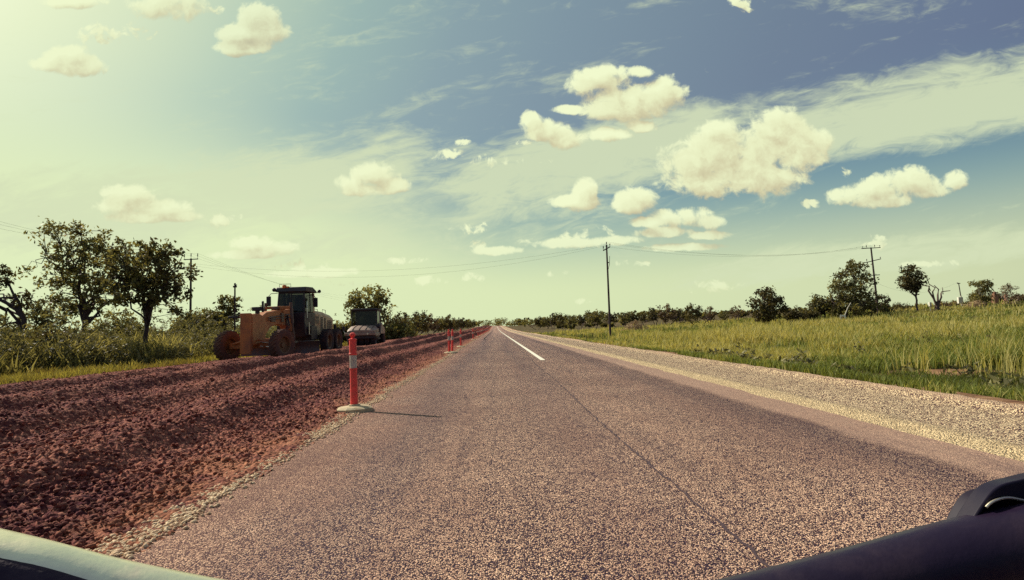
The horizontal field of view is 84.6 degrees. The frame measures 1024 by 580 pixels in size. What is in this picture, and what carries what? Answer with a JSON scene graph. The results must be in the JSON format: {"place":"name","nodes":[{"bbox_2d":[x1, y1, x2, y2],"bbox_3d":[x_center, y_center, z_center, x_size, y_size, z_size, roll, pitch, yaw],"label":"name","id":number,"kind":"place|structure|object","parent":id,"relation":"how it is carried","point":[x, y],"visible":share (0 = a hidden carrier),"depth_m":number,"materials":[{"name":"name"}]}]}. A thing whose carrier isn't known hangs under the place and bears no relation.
{"place":"outdoors","nodes":[
{"label":"outdoors","id":0,"kind":"place"},
{"bbox_2d":[0,0,1023,332],"label":"sky","id":1,"kind":"structure","parent":0,"point":[333,144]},
{"bbox_2d":[118,326,1023,579],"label":"road","id":2,"kind":"structure","parent":0,"point":[494,453],"depth_m":3.88,"materials":[{"name":"grey asphalt"}]},
{"bbox_2d":[86,338,477,558],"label":"edge stones","id":3,"kind":"object","parent":2,"relation":"on","point":[186,516],"visible":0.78,"depth_m":3.66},
{"bbox_2d":[337,333,372,412],"bbox_3d":[-2.222,1.147,7.889,0.470,1.099,0.470,-1,-5,-19],"label":"delineator bollard","id":4,"kind":"object","parent":2,"relation":"on","point":[355,406],"visible":0.98,"depth_m":7.84,"materials":[{"name":"red plastic"}]},
{"bbox_2d":[0,473,1023,579],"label":"vehicle front","id":5,"kind":"object","parent":2,"relation":"on","point":[977,533],"visible":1,"depth_m":0.71,"materials":[{"name":"black metal"}]},
{"bbox_2d":[497,327,544,359],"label":"line","id":6,"kind":"object","parent":2,"relation":"on","point":[536,355],"visible":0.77,"depth_m":25.96,"materials":[{"name":"paint"}]},
{"bbox_2d":[507,338,769,566],"bbox_3d":[0.285,3.115,30.633,0.082,0.001,58.500,-1,-4,-2],"label":"road seam","id":7,"kind":"object","parent":2,"relation":"on","point":[738,539],"visible":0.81,"depth_m":3.47,"materials":[{"name":"grey asphalt"}]},
{"bbox_2d":[143,301,1023,404],"bbox_3d":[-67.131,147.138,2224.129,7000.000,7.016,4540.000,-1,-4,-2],"label":"ground","id":8,"kind":"structure","parent":0,"point":[527,329],"depth_m":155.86,"materials":[{"name":"green plant"}]},
{"bbox_2d":[0,325,34,350],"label":"shrub","id":9,"kind":"object","parent":8,"relation":"on","point":[18,329],"visible":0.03,"depth_m":25.88,"materials":[{"name":"green plant"}]},
{"bbox_2d":[0,263,36,331],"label":"savanna tree","id":10,"kind":"object","parent":8,"relation":"on","point":[14,298],"visible":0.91,"depth_m":29.30,"materials":[{"name":"green plant"}]},
{"bbox_2d":[11,324,75,349],"bbox_3d":[-20.575,2.586,24.761,3.147,2.203,2.353,-4,-4,28],"label":"shrub","id":11,"kind":"object","parent":8,"relation":"on","point":[45,335],"visible":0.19,"depth_m":24.44,"materials":[{"name":"green plant"}]},
{"bbox_2d":[11,292,82,334],"bbox_3d":[-33.958,2.606,41.005,4.888,4.995,3.265,-1,-4,-2],"label":"tree","id":12,"kind":"object","parent":8,"relation":"on","point":[38,307],"visible":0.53,"depth_m":40.81,"materials":[{"name":"green plant"}]},
{"bbox_2d":[12,216,135,337],"bbox_3d":[-24.437,0.110,31.757,6.256,8.364,3.793,-3,-4,20],"label":"savanna tree","id":13,"kind":"object","parent":8,"relation":"on","point":[85,307],"visible":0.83,"depth_m":31.53,"materials":[{"name":"green plant"}]},
{"bbox_2d":[90,307,143,338],"bbox_3d":[-30.102,3.237,43.127,5.247,3.859,3.907,-1,-4,-2],"label":"bush","id":14,"kind":"object","parent":8,"relation":"on","point":[124,321],"visible":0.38,"depth_m":42.84,"materials":[{"name":"green plant"}]},
{"bbox_2d":[0,329,274,375],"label":"cane grass","id":15,"kind":"structure","parent":8,"relation":"on","point":[142,353],"depth_m":24.08,"materials":[{"name":"green plant"}]},
{"bbox_2d":[84,237,202,348],"bbox_3d":[-18.917,0.554,28.779,5.816,6.692,3.626,-1,-4,-2],"label":"savanna tree","id":16,"kind":"object","parent":8,"relation":"on","point":[133,277],"visible":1,"depth_m":28.47,"materials":[{"name":"green plant"}]},
{"bbox_2d":[0,299,339,372],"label":"weeds","id":17,"kind":"object","parent":8,"relation":"on","point":[114,338],"visible":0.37,"depth_m":25.29,"materials":[{"name":"green plant"}]},
{"bbox_2d":[183,253,197,313],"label":"utility pole","id":18,"kind":"object","parent":8,"relation":"on","point":[190,300],"visible":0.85,"depth_m":78.84,"materials":[{"name":"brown wood"}]},
{"bbox_2d":[199,247,596,276],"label":"power cable","id":19,"kind":"object","parent":18,"relation":"attached to","point":[418,274],"visible":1,"depth_m":72.93,"materials":[{"name":"metal"}]},
{"bbox_2d":[191,244,605,270],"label":"power cable","id":20,"kind":"object","parent":18,"relation":"attached to","point":[431,267],"visible":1,"depth_m":73.02,"materials":[{"name":"metal"}]},
{"bbox_2d":[166,306,223,338],"bbox_3d":[-25.449,3.223,45.168,4.266,3.876,3.295,-1,-4,-2],"label":"shrub","id":21,"kind":"object","parent":8,"relation":"on","point":[195,323],"visible":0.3,"depth_m":44.73,"materials":[{"name":"green plant"}]},
{"bbox_2d":[0,334,426,384],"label":"verge grass","id":22,"kind":"structure","parent":8,"relation":"on","point":[39,374],"depth_m":17.61,"materials":[{"name":"green plant"}]},
{"bbox_2d":[198,307,236,330],"bbox_3d":[-27.295,3.428,50.477,4.946,4.177,4.071,0,-4,-29],"label":"shrub","id":23,"kind":"object","parent":8,"relation":"on","point":[217,315],"visible":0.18,"depth_m":50.22,"materials":[{"name":"green plant"}]},
{"bbox_2d":[212,294,243,330],"bbox_3d":[-22.888,2.707,45.540,2.394,4.766,2.201,-1,-4,-2],"label":"tree","id":24,"kind":"object","parent":8,"relation":"on","point":[223,306],"visible":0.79,"depth_m":45.27,"materials":[{"name":"green plant"}]},
{"bbox_2d":[233,283,236,330],"bbox_3d":[-19.393,2.020,39.388,0.267,5.024,0.146,-1,-4,-2],"label":"marker pole","id":25,"kind":"object","parent":8,"relation":"on","point":[235,286],"visible":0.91,"depth_m":39.42,"materials":[{"name":"black metal"}]},
{"bbox_2d":[0,325,491,558],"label":"red gravel","id":26,"kind":"structure","parent":8,"relation":"on","point":[432,344],"depth_m":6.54,"materials":[{"name":"red gravel"}]},
{"bbox_2d":[444,329,454,353],"bbox_3d":[-2.846,2.327,25.427,0.470,1.099,0.470,-1,-4,-8],"label":"delineator bollard","id":27,"kind":"object","parent":26,"relation":"on","point":[449,351],"visible":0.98,"depth_m":25.38,"materials":[{"name":"red plastic"}]},
{"bbox_2d":[451,329,457,352],"bbox_3d":[-2.753,2.358,25.940,0.470,1.099,0.470,0,-5,8],"label":"delineator bollard","id":28,"kind":"object","parent":26,"relation":"on","point":[452,331],"visible":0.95,"depth_m":25.90,"materials":[{"name":"plastic"}]},
{"bbox_2d":[457,329,464,346],"bbox_3d":[-3.076,2.886,33.779,0.470,1.099,0.470,-1,-1,-13],"label":"delineator bollard","id":29,"kind":"object","parent":26,"relation":"on","point":[460,339],"visible":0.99,"depth_m":33.73,"materials":[{"name":"plastic"}]},
{"bbox_2d":[213,284,342,359],"bbox_3d":[-11.719,1.608,30.009,3.565,3.864,10.720,-2,-4,0],"label":"road grader","id":30,"kind":"object","parent":8,"relation":"on","point":[297,320],"visible":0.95,"depth_m":28.15,"materials":[{"name":"metal"}]},
{"bbox_2d":[279,293,312,311],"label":"window","id":31,"kind":"structure","parent":30,"relation":"in","point":[297,298],"depth_m":29.92,"materials":[{"name":"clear glass"}]},
{"bbox_2d":[333,320,351,342],"bbox_3d":[-17.140,4.502,57.469,4.324,3.191,3.627,-1,-4,-2],"label":"shrub","id":32,"kind":"object","parent":8,"relation":"on","point":[347,326],"visible":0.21,"depth_m":56.56,"materials":[{"name":"green plant"}]},
{"bbox_2d":[342,308,384,344],"bbox_3d":[-12.648,3.214,48.357,2.933,3.192,5.716,-1,-4,-4],"label":"road roller","id":33,"kind":"object","parent":8,"relation":"on","point":[367,328],"visible":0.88,"depth_m":47.38,"materials":[{"name":"metal"}]},
{"bbox_2d":[352,311,379,325],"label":"window","id":34,"kind":"structure","parent":33,"relation":"in","point":[362,317],"depth_m":47.50,"materials":[{"name":"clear glass"}]},
{"bbox_2d":[343,283,397,327],"bbox_3d":[-15.501,2.579,61.482,6.008,6.612,4.654,-1,-4,-2],"label":"savanna tree","id":35,"kind":"object","parent":8,"relation":"on","point":[355,301],"visible":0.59,"depth_m":61.09,"materials":[{"name":"green plant"}]},
{"bbox_2d":[385,314,404,327],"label":"scrub tree","id":36,"kind":"object","parent":8,"relation":"on","point":[394,319],"visible":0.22,"depth_m":74.85,"materials":[{"name":"green plant"}]},
{"bbox_2d":[384,320,417,340],"bbox_3d":[-12.067,4.691,59.301,4.293,3.413,3.786,-1,-4,-2],"label":"shrub","id":37,"kind":"object","parent":8,"relation":"on","point":[398,331],"visible":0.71,"depth_m":58.58,"materials":[{"name":"green plant"}]},
{"bbox_2d":[396,311,409,326],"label":"scrub tree","id":38,"kind":"object","parent":8,"relation":"on","point":[404,314],"visible":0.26,"depth_m":81.26,"materials":[{"name":"green plant"}]},
{"bbox_2d":[407,315,425,335],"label":"scrub tree","id":39,"kind":"object","parent":8,"relation":"on","point":[416,323],"visible":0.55,"depth_m":90.96,"materials":[{"name":"green plant"}]},
{"bbox_2d":[412,310,431,334],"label":"scrub tree","id":40,"kind":"object","parent":8,"relation":"on","point":[424,327],"visible":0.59,"depth_m":102.79,"materials":[{"name":"green plant"}]},
{"bbox_2d":[426,313,439,333],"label":"scrub tree","id":41,"kind":"object","parent":8,"relation":"on","point":[431,325],"visible":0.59,"depth_m":111.70,"materials":[{"name":"green plant"}]},
{"bbox_2d":[426,316,447,332],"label":"scrub tree","id":42,"kind":"object","parent":8,"relation":"on","point":[442,322],"visible":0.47,"depth_m":124.80,"materials":[{"name":"green plant"}]},
{"bbox_2d":[436,316,453,331],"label":"scrub tree","id":43,"kind":"object","parent":8,"relation":"on","point":[444,325],"visible":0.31,"depth_m":139.02,"materials":[{"name":"green plant"}]},
{"bbox_2d":[443,314,454,332],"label":"scrub tree","id":44,"kind":"object","parent":8,"relation":"on","point":[450,321],"visible":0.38,"depth_m":154.46,"materials":[{"name":"green plant"}]},
{"bbox_2d":[449,320,461,330],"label":"scrub tree","id":45,"kind":"object","parent":8,"relation":"on","point":[456,326],"visible":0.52,"depth_m":171.00,"materials":[{"name":"green plant"}]},
{"bbox_2d":[453,317,464,328],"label":"scrub tree","id":46,"kind":"object","parent":8,"relation":"on","point":[460,323],"visible":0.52,"depth_m":188.92,"materials":[{"name":"green plant"}]},
{"bbox_2d":[460,318,468,328],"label":"scrub tree","id":47,"kind":"object","parent":8,"relation":"on","point":[464,323],"visible":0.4,"depth_m":210.87,"materials":[{"name":"green plant"}]},
{"bbox_2d":[465,321,471,328],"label":"scrub tree","id":48,"kind":"object","parent":8,"relation":"on","point":[469,323],"visible":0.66,"depth_m":234.62,"materials":[{"name":"green plant"}]},
{"bbox_2d":[55,300,955,334],"bbox_3d":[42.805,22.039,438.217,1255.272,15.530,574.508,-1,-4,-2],"label":"woodland","id":49,"kind":"object","parent":8,"relation":"on","point":[516,321],"visible":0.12,"depth_m":342.80,"materials":[{"name":"green plant"}]},
{"bbox_2d":[528,316,543,329],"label":"scrub tree","id":50,"kind":"object","parent":8,"relation":"on","point":[537,322],"visible":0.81,"depth_m":214.75,"materials":[{"name":"green plant"}]},
{"bbox_2d":[540,317,551,328],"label":"scrub tree","id":51,"kind":"object","parent":8,"relation":"on","point":[544,322],"visible":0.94,"depth_m":204.35,"materials":[{"name":"green plant"}]},
{"bbox_2d":[550,312,559,326],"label":"scrub tree","id":52,"kind":"object","parent":8,"relation":"on","point":[552,321],"visible":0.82,"depth_m":194.52,"materials":[{"name":"green plant"}]},
{"bbox_2d":[555,313,570,328],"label":"scrub tree","id":53,"kind":"object","parent":8,"relation":"on","point":[559,319],"visible":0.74,"depth_m":189.89,"materials":[{"name":"green plant"}]},
{"bbox_2d":[563,315,576,324],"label":"scrub tree","id":54,"kind":"object","parent":8,"relation":"on","point":[570,319],"visible":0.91,"depth_m":179.55,"materials":[{"name":"green plant"}]},
{"bbox_2d":[576,315,585,327],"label":"scrub tree","id":55,"kind":"object","parent":8,"relation":"on","point":[581,320],"visible":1,"depth_m":172.16,"materials":[{"name":"green plant"}]},
{"bbox_2d":[583,309,604,328],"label":"scrub tree","id":56,"kind":"object","parent":8,"relation":"on","point":[592,318],"visible":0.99,"depth_m":149.66,"materials":[{"name":"green plant"}]},
{"bbox_2d":[603,242,610,335],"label":"utility pole","id":57,"kind":"object","parent":8,"relation":"on","point":[609,314],"visible":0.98,"depth_m":69.50,"materials":[{"name":"brown wood"}]},
{"bbox_2d":[604,312,616,323],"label":"scrub tree","id":58,"kind":"object","parent":8,"relation":"on","point":[613,317],"visible":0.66,"depth_m":165.49,"materials":[{"name":"green plant"}]},
{"bbox_2d":[617,311,631,326],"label":"scrub tree","id":59,"kind":"object","parent":8,"relation":"on","point":[625,318],"visible":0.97,"depth_m":150.03,"materials":[{"name":"green plant"}]},
{"bbox_2d":[630,310,639,322],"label":"scrub tree","id":60,"kind":"object","parent":8,"relation":"on","point":[634,316],"visible":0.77,"depth_m":155.58,"materials":[{"name":"green plant"}]},
{"bbox_2d":[622,319,650,330],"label":"brush heap","id":61,"kind":"object","parent":8,"relation":"on","point":[628,326],"visible":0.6,"depth_m":95.93,"materials":[{"name":"brown plant"}]},
{"bbox_2d":[639,313,646,323],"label":"scrub tree","id":62,"kind":"object","parent":8,"relation":"on","point":[643,317],"visible":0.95,"depth_m":160.68,"materials":[{"name":"green plant"}]},
{"bbox_2d":[648,307,657,324],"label":"scrub tree","id":63,"kind":"object","parent":8,"relation":"on","point":[653,316],"visible":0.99,"depth_m":145.71,"materials":[{"name":"green plant"}]},
{"bbox_2d":[656,303,677,324],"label":"scrub tree","id":64,"kind":"object","parent":8,"relation":"on","point":[667,316],"visible":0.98,"depth_m":122.80,"materials":[{"name":"green plant"}]},
{"bbox_2d":[673,309,683,322],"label":"scrub tree","id":65,"kind":"object","parent":8,"relation":"on","point":[678,314],"visible":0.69,"depth_m":130.64,"materials":[{"name":"green plant"}]},
{"bbox_2d":[680,310,690,322],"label":"scrub tree","id":66,"kind":"object","parent":8,"relation":"on","point":[683,314],"visible":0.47,"depth_m":128.97,"materials":[{"name":"green plant"}]},
{"bbox_2d":[683,302,710,323],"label":"scrub tree","id":67,"kind":"object","parent":8,"relation":"on","point":[693,312],"visible":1,"depth_m":108.69,"materials":[{"name":"green plant"}]},
{"bbox_2d":[703,306,716,322],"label":"scrub tree","id":68,"kind":"object","parent":8,"relation":"on","point":[711,314],"visible":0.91,"depth_m":112.54,"materials":[{"name":"green plant"}]},
{"bbox_2d":[718,312,730,320],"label":"scrub tree","id":69,"kind":"object","parent":8,"relation":"on","point":[723,316],"visible":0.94,"depth_m":121.11,"materials":[{"name":"green plant"}]},
{"bbox_2d":[729,305,743,320],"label":"scrub tree","id":70,"kind":"object","parent":8,"relation":"on","point":[736,313],"visible":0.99,"depth_m":113.07,"materials":[{"name":"green plant"}]},
{"bbox_2d":[745,285,789,323],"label":"bushy tree","id":71,"kind":"object","parent":8,"relation":"on","point":[768,308],"visible":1,"depth_m":76.60,"materials":[{"name":"green plant"}]},
{"bbox_2d":[549,307,1023,390],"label":"field weeds","id":72,"kind":"object","parent":8,"relation":"on","point":[970,370],"visible":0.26,"depth_m":14.39,"materials":[{"name":"green plant"}]},
{"bbox_2d":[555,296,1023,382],"bbox_3d":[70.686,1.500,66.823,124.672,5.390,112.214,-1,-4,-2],"label":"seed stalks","id":73,"kind":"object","parent":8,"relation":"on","point":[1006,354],"visible":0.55,"depth_m":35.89,"materials":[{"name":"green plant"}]},
{"bbox_2d":[781,305,804,321],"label":"shrub","id":74,"kind":"object","parent":8,"relation":"on","point":[792,314],"visible":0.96,"depth_m":84.75,"materials":[{"name":"green plant"}]},
{"bbox_2d":[800,309,820,320],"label":"shrub","id":75,"kind":"object","parent":8,"relation":"on","point":[808,313],"visible":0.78,"depth_m":88.62,"materials":[{"name":"green plant"}]},
{"bbox_2d":[803,294,837,316],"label":"bushy tree","id":76,"kind":"object","parent":8,"relation":"on","point":[815,304],"visible":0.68,"depth_m":90.90,"materials":[{"name":"green plant"}]},
{"bbox_2d":[821,259,894,316],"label":"bushy tree","id":77,"kind":"object","parent":8,"relation":"on","point":[858,305],"visible":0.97,"depth_m":88.06,"materials":[{"name":"green plant"}]},
{"bbox_2d":[861,245,880,313],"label":"utility pole","id":78,"kind":"object","parent":8,"relation":"on","point":[873,275],"visible":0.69,"depth_m":92.18,"materials":[{"name":"brown wood"}]},
{"bbox_2d":[870,293,892,312],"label":"bushy tree","id":79,"kind":"object","parent":8,"relation":"on","point":[886,300],"visible":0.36,"depth_m":93.17,"materials":[{"name":"green plant"}]},
{"bbox_2d":[891,302,918,309],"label":"shrub","id":80,"kind":"object","parent":8,"relation":"on","point":[896,306],"visible":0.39,"depth_m":96.26,"materials":[{"name":"green plant"}]},
{"bbox_2d":[895,263,929,311],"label":"umbrella tree","id":81,"kind":"object","parent":8,"relation":"on","point":[910,283],"visible":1,"depth_m":83.70,"materials":[{"name":"green plant"}]},
{"bbox_2d":[923,282,949,310],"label":"dead tree","id":82,"kind":"object","parent":8,"relation":"on","point":[937,304],"visible":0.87,"depth_m":85.00,"materials":[{"name":"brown wood"}]},
{"bbox_2d":[931,300,963,306],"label":"shrub","id":83,"kind":"object","parent":8,"relation":"on","point":[948,304],"visible":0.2,"depth_m":95.82,"materials":[{"name":"green plant"}]},
{"bbox_2d":[957,282,962,305],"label":"service pole","id":84,"kind":"object","parent":8,"relation":"on","point":[960,299],"visible":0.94,"depth_m":90.12,"materials":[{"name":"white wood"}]},
{"bbox_2d":[962,300,992,307],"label":"brush heap","id":85,"kind":"object","parent":8,"relation":"on","point":[977,302],"visible":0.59,"depth_m":86.88,"materials":[{"name":"brown plant"}]},
{"bbox_2d":[967,279,996,303],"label":"hill tree","id":86,"kind":"object","parent":8,"relation":"on","point":[978,293],"visible":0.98,"depth_m":87.83,"materials":[{"name":"green plant"}]},
{"bbox_2d":[992,292,998,303],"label":"termite mound","id":87,"kind":"object","parent":8,"relation":"on","point":[996,301],"visible":0.57,"depth_m":94.28,"materials":[{"name":"brown soil"}]},
{"bbox_2d":[988,292,1002,301],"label":"shrub","id":88,"kind":"object","parent":8,"relation":"on","point":[999,296],"visible":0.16,"depth_m":100.14,"materials":[{"name":"green plant"}]},
{"bbox_2d":[998,281,1023,304],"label":"hill tree","id":89,"kind":"object","parent":8,"relation":"on","point":[1008,289],"visible":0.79,"depth_m":90.52,"materials":[{"name":"green plant"}]},
{"bbox_2d":[1008,292,1023,300],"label":"shrub","id":90,"kind":"object","parent":8,"relation":"on","point":[1022,297],"visible":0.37,"depth_m":98.70,"materials":[{"name":"green plant"}]},
{"bbox_2d":[501,326,1023,461],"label":"shoulder","id":91,"kind":"object","parent":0,"point":[994,427],"visible":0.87,"depth_m":7.43}
]}

